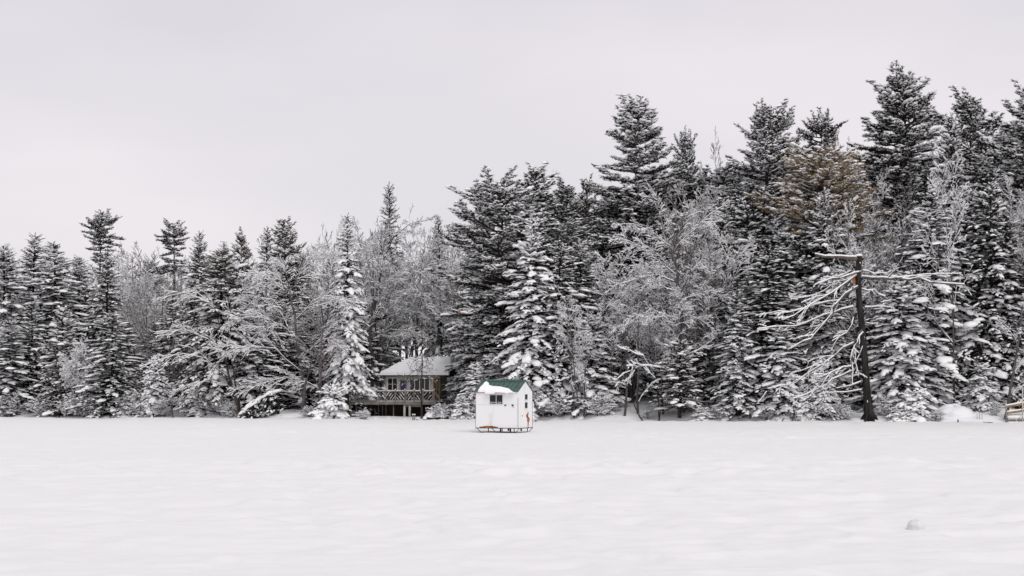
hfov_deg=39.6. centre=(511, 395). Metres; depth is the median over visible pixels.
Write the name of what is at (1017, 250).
bare tree
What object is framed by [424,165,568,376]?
pine tree
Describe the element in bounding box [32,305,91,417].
cedar tree
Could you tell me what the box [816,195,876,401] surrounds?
bare tree
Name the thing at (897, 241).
bare tree
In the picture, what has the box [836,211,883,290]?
bare tree
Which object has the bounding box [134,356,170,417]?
young spruce
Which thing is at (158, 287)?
bare tree
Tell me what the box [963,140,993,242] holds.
spruce tree
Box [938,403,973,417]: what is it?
snow mound
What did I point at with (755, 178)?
spruce tree
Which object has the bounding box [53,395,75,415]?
shrub
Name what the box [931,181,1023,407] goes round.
spruce tree
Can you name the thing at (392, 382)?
window
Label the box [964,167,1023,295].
bare tree
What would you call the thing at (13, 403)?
shrub
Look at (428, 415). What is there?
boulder
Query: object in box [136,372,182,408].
spruce tree
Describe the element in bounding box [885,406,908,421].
conifer bush
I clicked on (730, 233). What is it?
spruce tree
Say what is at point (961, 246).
spruce tree
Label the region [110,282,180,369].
bare tree
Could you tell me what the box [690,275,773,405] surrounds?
spruce tree
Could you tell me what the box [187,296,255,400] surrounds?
spruce tree
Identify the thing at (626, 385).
bare tree
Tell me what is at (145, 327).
bare tree
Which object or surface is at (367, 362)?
spruce tree
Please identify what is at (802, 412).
young spruce
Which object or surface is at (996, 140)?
pine tree
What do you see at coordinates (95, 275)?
bare tree
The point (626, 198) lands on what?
pine tree
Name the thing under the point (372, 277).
bare tree
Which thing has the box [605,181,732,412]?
birch tree
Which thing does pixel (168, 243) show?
pine tree
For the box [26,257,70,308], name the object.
bare tree
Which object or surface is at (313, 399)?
spruce tree
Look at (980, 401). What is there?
young spruce
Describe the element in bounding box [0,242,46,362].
spruce tree
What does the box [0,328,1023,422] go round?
snowy bank
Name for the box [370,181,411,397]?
spruce tree
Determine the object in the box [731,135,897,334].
pine tree
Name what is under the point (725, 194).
pine tree
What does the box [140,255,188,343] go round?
bare tree
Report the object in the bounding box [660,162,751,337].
pine tree
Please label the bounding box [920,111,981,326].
spruce tree
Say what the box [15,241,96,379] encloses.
spruce tree
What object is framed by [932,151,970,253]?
bare tree
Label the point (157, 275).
bare tree
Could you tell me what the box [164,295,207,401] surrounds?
hemlock tree
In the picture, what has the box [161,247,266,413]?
hemlock tree
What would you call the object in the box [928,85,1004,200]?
pine tree
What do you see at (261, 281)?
bare tree
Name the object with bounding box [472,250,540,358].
bare tree
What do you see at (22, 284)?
bare tree
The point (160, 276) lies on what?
hemlock tree
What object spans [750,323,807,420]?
spruce tree
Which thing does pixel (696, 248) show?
bare tree
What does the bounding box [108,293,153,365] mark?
bare tree
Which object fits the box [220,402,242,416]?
shrub
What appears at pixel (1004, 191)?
spruce tree
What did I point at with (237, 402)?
leaning tree
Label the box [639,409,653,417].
shrub
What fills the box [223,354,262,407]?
spruce tree
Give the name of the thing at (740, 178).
pine tree
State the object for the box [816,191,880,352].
bare tree
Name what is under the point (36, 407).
shrub
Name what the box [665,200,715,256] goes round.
bare tree
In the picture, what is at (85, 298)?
hemlock tree
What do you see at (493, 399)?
window
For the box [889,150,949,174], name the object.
pine tree
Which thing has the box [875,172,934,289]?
bare tree
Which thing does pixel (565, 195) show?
pine tree
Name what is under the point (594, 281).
bare tree
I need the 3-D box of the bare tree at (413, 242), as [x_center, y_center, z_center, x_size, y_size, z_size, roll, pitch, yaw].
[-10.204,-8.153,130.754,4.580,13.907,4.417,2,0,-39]
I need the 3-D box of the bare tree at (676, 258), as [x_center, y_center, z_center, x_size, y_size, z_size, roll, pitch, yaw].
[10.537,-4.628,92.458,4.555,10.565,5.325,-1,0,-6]
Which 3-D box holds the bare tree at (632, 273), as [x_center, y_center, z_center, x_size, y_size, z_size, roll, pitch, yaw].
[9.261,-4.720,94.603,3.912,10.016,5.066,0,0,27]
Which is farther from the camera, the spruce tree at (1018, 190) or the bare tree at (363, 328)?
the bare tree at (363, 328)
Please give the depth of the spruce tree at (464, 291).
108.43 m
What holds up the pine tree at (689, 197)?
on the snowy bank
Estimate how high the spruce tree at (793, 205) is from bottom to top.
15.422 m
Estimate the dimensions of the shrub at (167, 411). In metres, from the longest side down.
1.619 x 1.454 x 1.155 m
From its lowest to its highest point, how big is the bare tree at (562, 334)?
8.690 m
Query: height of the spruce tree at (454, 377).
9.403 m
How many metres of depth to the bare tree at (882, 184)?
96.70 m
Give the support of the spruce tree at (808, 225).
on the snowy bank
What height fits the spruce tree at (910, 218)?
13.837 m
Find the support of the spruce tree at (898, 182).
on the snowy bank
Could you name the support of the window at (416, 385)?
in the cottage
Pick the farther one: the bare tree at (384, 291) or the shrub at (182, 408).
the bare tree at (384, 291)
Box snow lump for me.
[907,519,924,529]
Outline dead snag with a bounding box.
[755,252,971,421]
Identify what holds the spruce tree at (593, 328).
on the snowy bank
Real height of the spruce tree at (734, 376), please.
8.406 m
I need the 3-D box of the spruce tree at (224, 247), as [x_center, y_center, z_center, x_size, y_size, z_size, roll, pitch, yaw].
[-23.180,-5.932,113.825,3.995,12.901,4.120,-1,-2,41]
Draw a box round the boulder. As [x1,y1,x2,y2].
[425,410,448,419]
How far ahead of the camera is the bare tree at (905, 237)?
88.74 m
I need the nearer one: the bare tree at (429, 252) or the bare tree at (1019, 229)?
the bare tree at (1019, 229)
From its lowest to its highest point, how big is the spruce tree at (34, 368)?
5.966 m
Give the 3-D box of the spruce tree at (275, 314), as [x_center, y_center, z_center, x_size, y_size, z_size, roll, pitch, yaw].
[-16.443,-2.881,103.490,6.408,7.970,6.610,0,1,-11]
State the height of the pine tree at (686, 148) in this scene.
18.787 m
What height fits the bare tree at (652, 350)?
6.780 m
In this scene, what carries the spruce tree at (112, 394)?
on the snowy bank
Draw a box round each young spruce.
[113,390,140,415]
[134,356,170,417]
[179,381,216,417]
[450,395,474,419]
[457,362,488,418]
[792,384,825,420]
[809,358,842,420]
[955,362,1006,412]
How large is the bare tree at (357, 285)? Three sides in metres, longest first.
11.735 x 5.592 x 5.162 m
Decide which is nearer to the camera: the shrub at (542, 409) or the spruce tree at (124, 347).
the shrub at (542, 409)
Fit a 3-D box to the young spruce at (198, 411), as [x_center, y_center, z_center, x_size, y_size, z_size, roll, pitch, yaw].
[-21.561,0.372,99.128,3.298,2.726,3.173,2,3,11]
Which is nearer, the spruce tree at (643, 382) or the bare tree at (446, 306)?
the spruce tree at (643, 382)
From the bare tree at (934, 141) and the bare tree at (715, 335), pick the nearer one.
the bare tree at (715, 335)
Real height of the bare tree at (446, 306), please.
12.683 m
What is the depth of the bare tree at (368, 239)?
132.41 m
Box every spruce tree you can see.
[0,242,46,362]
[0,320,47,415]
[0,338,19,391]
[3,301,58,412]
[7,232,56,360]
[10,340,49,403]
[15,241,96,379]
[25,311,84,408]
[43,349,116,414]
[57,254,108,347]
[64,312,150,417]
[72,313,108,363]
[77,351,110,394]
[82,250,134,394]
[91,320,148,407]
[126,321,169,394]
[135,294,189,403]
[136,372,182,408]
[174,230,213,351]
[181,322,226,386]
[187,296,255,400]
[211,241,235,352]
[223,319,297,411]
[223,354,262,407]
[240,334,314,409]
[251,227,276,351]
[258,302,318,397]
[259,287,304,373]
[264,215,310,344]
[273,317,336,407]
[310,213,376,414]
[312,278,378,416]
[352,302,403,408]
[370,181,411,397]
[418,213,444,356]
[424,220,457,402]
[437,307,487,415]
[442,237,497,408]
[444,238,508,406]
[453,230,491,359]
[471,332,546,411]
[482,276,520,376]
[492,215,571,420]
[492,251,517,368]
[521,240,608,416]
[539,269,574,390]
[541,236,629,403]
[550,335,622,410]
[553,315,630,418]
[572,296,640,400]
[576,219,627,384]
[591,211,671,395]
[603,276,663,402]
[614,195,674,362]
[625,217,678,389]
[643,338,712,417]
[651,258,735,400]
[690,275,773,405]
[701,194,745,382]
[707,289,769,420]
[714,186,806,387]
[714,200,742,264]
[715,194,782,384]
[724,245,811,418]
[731,213,811,393]
[743,161,771,187]
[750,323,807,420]
[774,219,816,363]
[783,179,809,224]
[789,185,872,402]
[789,271,873,407]
[791,220,869,377]
[797,283,873,408]
[841,263,958,414]
[860,201,934,376]
[861,279,954,415]
[862,192,1006,405]
[887,162,910,195]
[891,256,970,404]
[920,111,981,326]
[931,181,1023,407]
[931,189,975,283]
[932,154,956,231]
[940,215,994,385]
[947,172,1023,407]
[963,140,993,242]
[966,212,1023,408]
[994,246,1023,400]
[996,147,1013,213]
[1003,166,1023,367]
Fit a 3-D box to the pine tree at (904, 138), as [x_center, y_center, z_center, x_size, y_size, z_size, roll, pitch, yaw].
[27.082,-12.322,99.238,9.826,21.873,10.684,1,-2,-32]
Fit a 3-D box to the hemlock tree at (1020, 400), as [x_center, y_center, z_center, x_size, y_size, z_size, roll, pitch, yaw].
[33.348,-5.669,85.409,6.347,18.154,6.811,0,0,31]
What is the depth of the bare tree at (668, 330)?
86.58 m
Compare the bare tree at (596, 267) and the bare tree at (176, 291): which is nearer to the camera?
the bare tree at (596, 267)
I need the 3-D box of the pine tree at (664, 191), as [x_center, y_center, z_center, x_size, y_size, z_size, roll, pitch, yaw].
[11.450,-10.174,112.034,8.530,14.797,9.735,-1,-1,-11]
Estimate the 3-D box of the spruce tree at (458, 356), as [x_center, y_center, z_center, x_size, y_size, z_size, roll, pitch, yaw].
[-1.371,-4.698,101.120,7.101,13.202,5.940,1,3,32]
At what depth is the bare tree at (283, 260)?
130.88 m
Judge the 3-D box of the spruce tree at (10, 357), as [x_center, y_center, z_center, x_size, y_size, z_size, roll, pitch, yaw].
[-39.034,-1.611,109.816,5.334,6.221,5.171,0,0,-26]
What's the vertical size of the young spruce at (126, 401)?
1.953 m
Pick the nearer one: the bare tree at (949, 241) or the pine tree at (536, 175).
the bare tree at (949, 241)
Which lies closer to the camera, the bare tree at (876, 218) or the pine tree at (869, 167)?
the bare tree at (876, 218)
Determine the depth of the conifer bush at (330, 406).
94.01 m
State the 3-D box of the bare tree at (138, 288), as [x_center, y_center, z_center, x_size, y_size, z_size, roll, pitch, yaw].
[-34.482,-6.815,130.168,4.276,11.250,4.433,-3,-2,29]
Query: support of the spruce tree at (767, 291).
on the snowy bank
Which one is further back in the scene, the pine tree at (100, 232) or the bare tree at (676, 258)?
the pine tree at (100, 232)
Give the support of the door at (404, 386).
in the cottage
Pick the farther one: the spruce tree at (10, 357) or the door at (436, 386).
the spruce tree at (10, 357)
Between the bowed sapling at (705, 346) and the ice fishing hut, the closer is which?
the ice fishing hut
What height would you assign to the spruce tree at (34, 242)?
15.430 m
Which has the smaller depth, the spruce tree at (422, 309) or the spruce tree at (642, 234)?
the spruce tree at (642, 234)
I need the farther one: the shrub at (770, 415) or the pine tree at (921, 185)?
the pine tree at (921, 185)
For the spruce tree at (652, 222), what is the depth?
97.65 m
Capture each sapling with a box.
[154,377,182,417]
[615,331,715,420]
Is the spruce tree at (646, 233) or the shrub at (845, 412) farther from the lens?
the spruce tree at (646, 233)
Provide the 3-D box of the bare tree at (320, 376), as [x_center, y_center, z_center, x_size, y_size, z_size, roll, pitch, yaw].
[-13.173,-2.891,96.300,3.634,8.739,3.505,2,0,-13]
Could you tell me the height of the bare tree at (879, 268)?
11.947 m
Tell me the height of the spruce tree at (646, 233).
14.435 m
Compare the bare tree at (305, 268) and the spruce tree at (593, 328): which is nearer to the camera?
the spruce tree at (593, 328)
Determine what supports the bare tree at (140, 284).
on the snowy bank
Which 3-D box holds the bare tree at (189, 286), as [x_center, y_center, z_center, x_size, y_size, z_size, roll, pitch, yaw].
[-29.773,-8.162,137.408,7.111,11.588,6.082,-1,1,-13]
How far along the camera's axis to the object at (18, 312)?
111.83 m
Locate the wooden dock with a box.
[1001,387,1023,422]
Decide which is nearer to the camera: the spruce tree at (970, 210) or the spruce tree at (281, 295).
the spruce tree at (970, 210)
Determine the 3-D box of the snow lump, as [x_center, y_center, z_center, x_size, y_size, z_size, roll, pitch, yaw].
[5.081,1.629,17.900,0.190,0.140,0.201,0,0,-45]
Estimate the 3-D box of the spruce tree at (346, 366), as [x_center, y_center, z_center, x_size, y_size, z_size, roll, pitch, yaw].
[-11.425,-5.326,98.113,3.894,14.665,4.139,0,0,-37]
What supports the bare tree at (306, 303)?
on the snowy bank
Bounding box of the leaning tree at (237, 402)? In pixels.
[138,276,294,413]
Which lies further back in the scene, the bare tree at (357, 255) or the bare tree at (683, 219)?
the bare tree at (357, 255)
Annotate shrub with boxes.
[0,392,28,416]
[23,398,53,415]
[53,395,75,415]
[68,398,98,416]
[79,394,108,414]
[130,391,145,412]
[150,404,171,416]
[173,398,212,414]
[205,394,234,415]
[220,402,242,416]
[237,389,284,418]
[296,405,313,416]
[352,409,370,419]
[425,403,451,417]
[533,388,559,415]
[541,393,578,416]
[575,390,618,414]
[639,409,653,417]
[708,406,732,418]
[752,403,776,419]
[833,404,856,418]
[872,395,900,415]
[928,409,946,420]
[987,402,1003,415]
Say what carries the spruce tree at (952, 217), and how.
on the snowy bank
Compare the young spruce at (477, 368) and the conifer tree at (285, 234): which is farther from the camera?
the conifer tree at (285, 234)
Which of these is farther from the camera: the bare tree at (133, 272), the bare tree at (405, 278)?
the bare tree at (133, 272)
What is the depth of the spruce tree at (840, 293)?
87.36 m
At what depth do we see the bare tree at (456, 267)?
125.86 m
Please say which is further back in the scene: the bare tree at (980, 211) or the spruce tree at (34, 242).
the spruce tree at (34, 242)
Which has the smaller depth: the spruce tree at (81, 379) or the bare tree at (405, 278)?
the spruce tree at (81, 379)
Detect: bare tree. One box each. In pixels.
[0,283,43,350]
[6,262,53,317]
[13,257,52,323]
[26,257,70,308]
[40,321,90,361]
[57,333,105,412]
[82,254,160,345]
[83,263,142,327]
[86,265,128,313]
[91,269,155,388]
[92,269,158,355]
[93,257,137,325]
[97,245,164,336]
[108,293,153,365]
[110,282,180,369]
[114,256,164,343]
[116,241,186,321]
[117,284,169,394]
[119,274,175,343]
[122,260,157,373]
[124,270,184,369]
[132,264,177,367]
[133,321,198,403]
[134,282,176,353]
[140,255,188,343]
[149,258,192,322]
[165,267,203,313]
[169,253,238,311]
[218,258,297,371]
[235,255,271,331]
[244,258,292,330]
[256,238,322,308]
[270,270,309,321]
[280,248,323,306]
[291,248,350,364]
[291,290,345,404]
[292,261,356,397]
[297,248,371,362]
[298,222,353,355]
[298,336,323,411]
[300,245,346,314]
[311,258,360,318]
[312,233,373,292]
[316,262,375,351]
[324,224,423,405]
[345,226,378,296]
[351,239,392,359]
[353,216,379,310]
[353,230,418,359]
[353,262,380,327]
[374,203,443,356]
[377,244,424,359]
[378,233,427,356]
[380,234,419,360]
[395,238,465,354]
[398,262,447,355]
[402,242,430,327]
[419,241,469,387]
[420,228,468,380]
[433,252,518,400]
[444,235,469,353]
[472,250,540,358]
[553,254,618,345]
[553,298,595,398]
[554,282,589,415]
[554,301,581,417]
[573,333,591,417]
[577,293,656,401]
[585,249,649,359]
[597,256,678,402]
[611,288,637,415]
[613,309,644,402]
[614,252,672,395]
[621,258,719,409]
[631,299,655,412]
[636,309,663,413]
[640,247,712,398]
[643,188,711,322]
[644,172,716,361]
[655,319,674,420]
[656,190,736,400]
[661,201,732,337]
[664,210,757,404]
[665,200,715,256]
[667,250,739,403]
[685,246,747,357]
[697,126,741,245]
[697,185,728,264]
[733,334,757,418]
[771,268,847,385]
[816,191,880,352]
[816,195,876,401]
[822,129,864,224]
[822,244,894,404]
[829,211,914,397]
[834,194,905,369]
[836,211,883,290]
[839,167,894,255]
[844,202,922,348]
[850,218,891,336]
[872,214,928,333]
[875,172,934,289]
[903,200,947,337]
[910,170,971,403]
[926,136,948,161]
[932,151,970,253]
[956,178,1020,314]
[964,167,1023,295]
[992,173,1023,329]
[993,201,1023,356]
[1011,225,1023,249]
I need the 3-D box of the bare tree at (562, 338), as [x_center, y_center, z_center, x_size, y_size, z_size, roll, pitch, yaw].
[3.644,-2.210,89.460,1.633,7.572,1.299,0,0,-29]
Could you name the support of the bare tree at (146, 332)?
on the snowy bank
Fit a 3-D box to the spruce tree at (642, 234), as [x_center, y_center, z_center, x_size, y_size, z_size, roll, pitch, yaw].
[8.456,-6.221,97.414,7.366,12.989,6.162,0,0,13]
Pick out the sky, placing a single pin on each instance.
(217, 117)
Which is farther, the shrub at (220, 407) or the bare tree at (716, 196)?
the bare tree at (716, 196)
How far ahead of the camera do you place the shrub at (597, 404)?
88.59 m
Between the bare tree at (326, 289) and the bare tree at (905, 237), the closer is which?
the bare tree at (905, 237)
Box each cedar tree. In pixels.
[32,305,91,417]
[224,226,260,355]
[573,173,607,284]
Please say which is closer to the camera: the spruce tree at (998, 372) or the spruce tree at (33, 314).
the spruce tree at (998, 372)
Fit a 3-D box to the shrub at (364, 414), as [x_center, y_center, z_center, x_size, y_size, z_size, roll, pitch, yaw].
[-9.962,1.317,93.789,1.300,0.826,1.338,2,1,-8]
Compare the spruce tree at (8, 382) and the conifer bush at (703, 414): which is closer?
the conifer bush at (703, 414)
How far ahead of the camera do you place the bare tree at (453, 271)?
117.69 m
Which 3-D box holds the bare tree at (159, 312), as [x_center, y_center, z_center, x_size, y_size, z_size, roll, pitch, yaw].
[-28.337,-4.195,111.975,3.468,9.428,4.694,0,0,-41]
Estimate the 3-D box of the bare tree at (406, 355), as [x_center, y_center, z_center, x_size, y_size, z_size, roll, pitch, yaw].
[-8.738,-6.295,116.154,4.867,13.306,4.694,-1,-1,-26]
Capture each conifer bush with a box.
[307,383,351,418]
[689,407,714,420]
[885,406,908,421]
[893,388,931,421]
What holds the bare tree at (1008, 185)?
on the snowy bank
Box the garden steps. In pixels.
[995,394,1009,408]
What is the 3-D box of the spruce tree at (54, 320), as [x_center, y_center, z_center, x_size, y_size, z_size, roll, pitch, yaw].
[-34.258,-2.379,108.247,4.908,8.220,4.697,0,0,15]
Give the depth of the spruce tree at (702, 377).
90.57 m
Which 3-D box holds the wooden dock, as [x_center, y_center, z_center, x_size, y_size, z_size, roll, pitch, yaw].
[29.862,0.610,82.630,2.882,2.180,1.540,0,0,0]
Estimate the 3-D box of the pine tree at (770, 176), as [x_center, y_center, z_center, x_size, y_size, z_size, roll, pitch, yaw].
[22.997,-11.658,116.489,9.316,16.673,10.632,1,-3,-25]
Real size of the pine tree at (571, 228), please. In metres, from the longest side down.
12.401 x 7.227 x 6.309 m
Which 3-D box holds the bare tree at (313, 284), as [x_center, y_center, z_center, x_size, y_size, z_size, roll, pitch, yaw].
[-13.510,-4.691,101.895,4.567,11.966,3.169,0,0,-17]
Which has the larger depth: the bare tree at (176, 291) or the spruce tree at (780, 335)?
the bare tree at (176, 291)
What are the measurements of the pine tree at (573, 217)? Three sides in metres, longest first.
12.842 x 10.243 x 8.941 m
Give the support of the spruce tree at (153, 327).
on the snowy bank
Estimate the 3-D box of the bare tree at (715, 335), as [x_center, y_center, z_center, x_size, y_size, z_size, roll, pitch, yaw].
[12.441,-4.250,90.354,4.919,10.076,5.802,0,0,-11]
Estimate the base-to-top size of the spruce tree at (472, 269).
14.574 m
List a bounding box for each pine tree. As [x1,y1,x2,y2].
[79,209,125,293]
[153,218,189,332]
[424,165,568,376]
[510,161,562,322]
[518,209,615,287]
[539,216,610,314]
[542,176,588,246]
[588,92,696,309]
[589,196,673,241]
[612,177,731,323]
[617,178,704,247]
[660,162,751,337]
[669,124,703,342]
[679,179,756,293]
[707,164,748,244]
[724,97,816,285]
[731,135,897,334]
[733,149,802,212]
[795,107,849,190]
[845,151,898,218]
[845,185,909,366]
[846,60,943,270]
[881,163,948,319]
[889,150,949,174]
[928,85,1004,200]
[962,121,1023,190]
[970,79,1023,279]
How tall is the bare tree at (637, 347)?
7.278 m
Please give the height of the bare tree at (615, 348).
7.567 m
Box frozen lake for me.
[0,416,1023,575]
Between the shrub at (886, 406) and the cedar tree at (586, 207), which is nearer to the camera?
the shrub at (886, 406)
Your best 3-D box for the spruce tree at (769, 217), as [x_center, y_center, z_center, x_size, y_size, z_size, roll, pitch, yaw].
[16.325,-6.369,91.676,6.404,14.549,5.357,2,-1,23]
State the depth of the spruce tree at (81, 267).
116.34 m
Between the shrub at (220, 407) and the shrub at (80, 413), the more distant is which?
the shrub at (80, 413)
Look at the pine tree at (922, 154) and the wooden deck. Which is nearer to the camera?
the wooden deck
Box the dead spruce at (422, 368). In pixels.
[398,328,440,418]
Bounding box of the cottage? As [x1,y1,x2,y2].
[379,356,456,406]
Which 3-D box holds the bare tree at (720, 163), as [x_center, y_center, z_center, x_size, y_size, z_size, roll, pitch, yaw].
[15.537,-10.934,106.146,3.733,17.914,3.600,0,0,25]
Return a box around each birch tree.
[202,238,357,409]
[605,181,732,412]
[995,293,1023,418]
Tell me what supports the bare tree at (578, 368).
on the snowy bank
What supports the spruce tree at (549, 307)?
on the snowy bank
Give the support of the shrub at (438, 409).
on the snowy bank
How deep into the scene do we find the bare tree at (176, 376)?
103.01 m
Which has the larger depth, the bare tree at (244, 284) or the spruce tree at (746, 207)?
the bare tree at (244, 284)
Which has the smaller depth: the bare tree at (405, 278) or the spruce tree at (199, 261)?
the spruce tree at (199, 261)
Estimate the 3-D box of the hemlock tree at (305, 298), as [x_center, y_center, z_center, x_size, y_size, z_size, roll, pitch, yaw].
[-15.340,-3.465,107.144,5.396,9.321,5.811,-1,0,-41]
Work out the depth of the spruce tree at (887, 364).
85.09 m
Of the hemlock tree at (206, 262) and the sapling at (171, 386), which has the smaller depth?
the sapling at (171, 386)
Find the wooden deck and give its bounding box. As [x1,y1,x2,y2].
[349,389,439,416]
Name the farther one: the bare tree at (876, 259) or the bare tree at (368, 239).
the bare tree at (368, 239)
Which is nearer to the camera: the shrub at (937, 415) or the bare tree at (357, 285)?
the shrub at (937, 415)
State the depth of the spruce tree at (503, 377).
92.87 m
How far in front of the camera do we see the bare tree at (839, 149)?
101.64 m
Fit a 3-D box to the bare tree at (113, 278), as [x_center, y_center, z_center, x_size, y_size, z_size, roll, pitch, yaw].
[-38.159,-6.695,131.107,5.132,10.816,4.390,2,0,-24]
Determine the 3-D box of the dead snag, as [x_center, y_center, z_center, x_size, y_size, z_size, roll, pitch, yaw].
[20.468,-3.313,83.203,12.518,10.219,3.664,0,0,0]
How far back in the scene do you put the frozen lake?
22.68 m
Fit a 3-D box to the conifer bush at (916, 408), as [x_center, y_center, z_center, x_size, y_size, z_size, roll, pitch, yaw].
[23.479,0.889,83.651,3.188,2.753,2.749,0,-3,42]
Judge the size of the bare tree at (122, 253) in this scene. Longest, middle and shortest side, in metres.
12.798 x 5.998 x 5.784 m
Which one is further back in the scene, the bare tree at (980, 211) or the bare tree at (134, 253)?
the bare tree at (134, 253)
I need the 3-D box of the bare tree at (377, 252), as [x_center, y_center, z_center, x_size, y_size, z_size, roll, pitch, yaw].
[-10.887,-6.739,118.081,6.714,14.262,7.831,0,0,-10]
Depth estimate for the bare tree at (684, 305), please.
89.27 m
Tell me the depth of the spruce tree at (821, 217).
88.69 m
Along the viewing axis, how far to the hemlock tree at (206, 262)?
124.51 m
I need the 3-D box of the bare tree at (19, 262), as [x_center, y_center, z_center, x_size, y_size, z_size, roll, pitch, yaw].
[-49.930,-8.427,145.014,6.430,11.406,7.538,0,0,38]
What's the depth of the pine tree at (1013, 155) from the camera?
92.70 m
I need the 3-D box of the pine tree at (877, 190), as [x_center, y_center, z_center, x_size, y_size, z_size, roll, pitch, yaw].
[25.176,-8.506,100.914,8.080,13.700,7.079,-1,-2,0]
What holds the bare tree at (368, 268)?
on the snowy bank
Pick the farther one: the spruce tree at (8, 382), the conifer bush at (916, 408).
the spruce tree at (8, 382)
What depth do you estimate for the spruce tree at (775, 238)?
90.38 m
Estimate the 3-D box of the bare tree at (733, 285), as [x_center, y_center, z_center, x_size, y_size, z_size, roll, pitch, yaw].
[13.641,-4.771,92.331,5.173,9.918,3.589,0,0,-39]
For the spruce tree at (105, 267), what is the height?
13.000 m
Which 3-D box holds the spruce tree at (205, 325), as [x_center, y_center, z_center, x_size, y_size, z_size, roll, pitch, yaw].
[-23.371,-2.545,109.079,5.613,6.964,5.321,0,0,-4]
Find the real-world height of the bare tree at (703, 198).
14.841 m
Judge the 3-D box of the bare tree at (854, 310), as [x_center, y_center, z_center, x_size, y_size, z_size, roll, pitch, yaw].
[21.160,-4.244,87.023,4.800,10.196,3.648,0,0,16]
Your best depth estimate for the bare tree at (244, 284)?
101.59 m
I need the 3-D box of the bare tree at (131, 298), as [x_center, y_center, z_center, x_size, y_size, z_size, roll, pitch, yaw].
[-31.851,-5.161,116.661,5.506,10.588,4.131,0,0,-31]
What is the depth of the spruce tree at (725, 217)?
96.49 m
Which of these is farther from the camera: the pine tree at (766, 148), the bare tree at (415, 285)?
the bare tree at (415, 285)
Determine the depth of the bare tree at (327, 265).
121.12 m
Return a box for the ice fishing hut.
[474,380,533,432]
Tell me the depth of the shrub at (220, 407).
97.64 m
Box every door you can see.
[400,380,406,399]
[433,378,439,399]
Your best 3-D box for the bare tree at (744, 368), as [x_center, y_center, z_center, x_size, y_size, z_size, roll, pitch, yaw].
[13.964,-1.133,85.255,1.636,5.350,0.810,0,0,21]
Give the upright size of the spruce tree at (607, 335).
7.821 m
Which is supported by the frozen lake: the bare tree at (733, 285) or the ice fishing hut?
the ice fishing hut
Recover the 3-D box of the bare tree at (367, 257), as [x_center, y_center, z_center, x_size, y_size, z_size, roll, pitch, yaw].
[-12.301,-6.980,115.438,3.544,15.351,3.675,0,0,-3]
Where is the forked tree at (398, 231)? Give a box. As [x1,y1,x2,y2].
[345,214,436,397]
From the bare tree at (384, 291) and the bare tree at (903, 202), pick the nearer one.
the bare tree at (903, 202)
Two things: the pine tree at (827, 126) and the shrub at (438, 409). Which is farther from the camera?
the pine tree at (827, 126)
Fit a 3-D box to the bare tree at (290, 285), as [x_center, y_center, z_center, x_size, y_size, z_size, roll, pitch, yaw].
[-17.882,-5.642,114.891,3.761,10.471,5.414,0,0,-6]
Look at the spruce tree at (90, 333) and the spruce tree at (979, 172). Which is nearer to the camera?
the spruce tree at (979, 172)
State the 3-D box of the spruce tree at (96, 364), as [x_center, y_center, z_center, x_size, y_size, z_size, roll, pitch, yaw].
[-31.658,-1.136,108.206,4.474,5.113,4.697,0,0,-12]
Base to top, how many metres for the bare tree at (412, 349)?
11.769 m
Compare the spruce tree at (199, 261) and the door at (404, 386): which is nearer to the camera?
the door at (404, 386)
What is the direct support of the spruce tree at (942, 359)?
on the snowy bank
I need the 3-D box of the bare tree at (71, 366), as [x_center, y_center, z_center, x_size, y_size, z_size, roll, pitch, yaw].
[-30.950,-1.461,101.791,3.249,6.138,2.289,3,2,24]
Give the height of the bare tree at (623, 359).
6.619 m
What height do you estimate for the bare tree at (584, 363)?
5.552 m
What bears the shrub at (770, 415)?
on the snowy bank
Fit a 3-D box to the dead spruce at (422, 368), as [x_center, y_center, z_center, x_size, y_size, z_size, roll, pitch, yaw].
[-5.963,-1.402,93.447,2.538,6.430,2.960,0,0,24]
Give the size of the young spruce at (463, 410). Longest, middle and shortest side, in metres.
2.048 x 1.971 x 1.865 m
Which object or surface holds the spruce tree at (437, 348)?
on the snowy bank
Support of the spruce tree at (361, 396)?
on the snowy bank
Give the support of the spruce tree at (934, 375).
on the snowy bank
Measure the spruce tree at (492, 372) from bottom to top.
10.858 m
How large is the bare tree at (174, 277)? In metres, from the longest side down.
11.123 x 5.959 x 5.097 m
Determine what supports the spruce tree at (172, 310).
on the snowy bank
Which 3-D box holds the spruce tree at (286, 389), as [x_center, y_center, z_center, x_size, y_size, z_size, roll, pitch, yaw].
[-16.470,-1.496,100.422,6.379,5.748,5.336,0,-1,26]
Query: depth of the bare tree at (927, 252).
89.21 m
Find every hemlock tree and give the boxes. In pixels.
[66,283,96,339]
[124,260,179,364]
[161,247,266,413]
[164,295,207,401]
[174,257,212,365]
[287,254,324,344]
[289,288,330,391]
[1013,310,1023,407]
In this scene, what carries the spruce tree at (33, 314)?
on the snowy bank
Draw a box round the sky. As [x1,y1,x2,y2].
[0,0,1023,334]
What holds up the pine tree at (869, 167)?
on the snowy bank
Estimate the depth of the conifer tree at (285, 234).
110.52 m
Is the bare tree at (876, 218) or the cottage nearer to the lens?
the bare tree at (876, 218)
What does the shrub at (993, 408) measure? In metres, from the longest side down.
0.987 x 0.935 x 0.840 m
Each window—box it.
[387,377,397,389]
[409,378,429,389]
[489,395,502,403]
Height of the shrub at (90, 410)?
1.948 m
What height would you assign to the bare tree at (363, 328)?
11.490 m
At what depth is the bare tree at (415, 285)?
117.04 m
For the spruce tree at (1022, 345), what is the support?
on the snowy bank
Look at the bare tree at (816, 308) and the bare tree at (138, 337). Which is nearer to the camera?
the bare tree at (816, 308)
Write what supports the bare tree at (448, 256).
on the snowy bank
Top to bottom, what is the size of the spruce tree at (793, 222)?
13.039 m
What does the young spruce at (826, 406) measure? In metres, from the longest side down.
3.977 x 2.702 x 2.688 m
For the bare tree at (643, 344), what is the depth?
92.16 m

